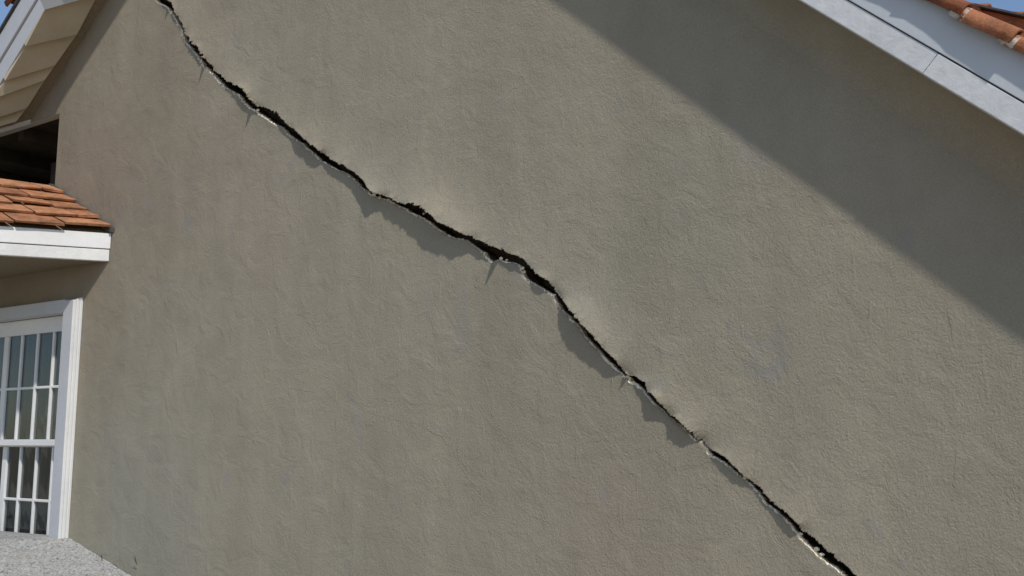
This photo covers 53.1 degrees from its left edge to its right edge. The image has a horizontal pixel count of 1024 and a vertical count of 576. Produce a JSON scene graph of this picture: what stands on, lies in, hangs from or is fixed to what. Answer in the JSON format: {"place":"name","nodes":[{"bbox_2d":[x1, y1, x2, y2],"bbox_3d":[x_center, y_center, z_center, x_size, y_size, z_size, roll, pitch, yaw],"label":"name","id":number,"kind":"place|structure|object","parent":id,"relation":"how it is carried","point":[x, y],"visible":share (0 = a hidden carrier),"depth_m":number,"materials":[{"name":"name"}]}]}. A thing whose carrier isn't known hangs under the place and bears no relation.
{"place":"outdoors","nodes":[
{"label":"outdoors","id":0,"kind":"place"},
{"bbox_2d":[0,0,1023,25],"label":"sky","id":1,"kind":"structure","parent":0,"point":[1010,5],"materials":[{"name":"blue"}]},
{"label":"ground","id":2,"kind":"structure","parent":0,"visible":0},
{"bbox_2d":[0,531,130,575],"bbox_3d":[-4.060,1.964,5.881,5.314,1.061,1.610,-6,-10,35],"label":"stone ledge","id":3,"kind":"object","parent":2,"relation":"on","point":[25,554],"visible":1,"depth_m":5.61,"materials":[{"name":"stone"}]},
{"bbox_2d":[0,0,1023,575],"bbox_3d":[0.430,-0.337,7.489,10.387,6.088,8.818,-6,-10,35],"label":"house","id":4,"kind":"structure","parent":2,"relation":"on","point":[524,286],"depth_m":4.27,"materials":[{"name":"paint"}]},
{"bbox_2d":[0,315,61,534],"bbox_3d":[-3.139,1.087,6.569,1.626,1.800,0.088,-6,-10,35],"label":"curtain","id":5,"kind":"object","parent":4,"relation":"hanging from","point":[46,452],"visible":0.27,"depth_m":6.51,"materials":[{"name":"fabric"}]},
{"bbox_2d":[0,297,82,538],"bbox_3d":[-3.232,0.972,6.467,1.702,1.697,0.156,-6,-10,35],"label":"window","id":6,"kind":"structure","parent":4,"relation":"in","point":[70,322],"depth_m":6.24,"materials":[{"name":"white paint"}]}
]}

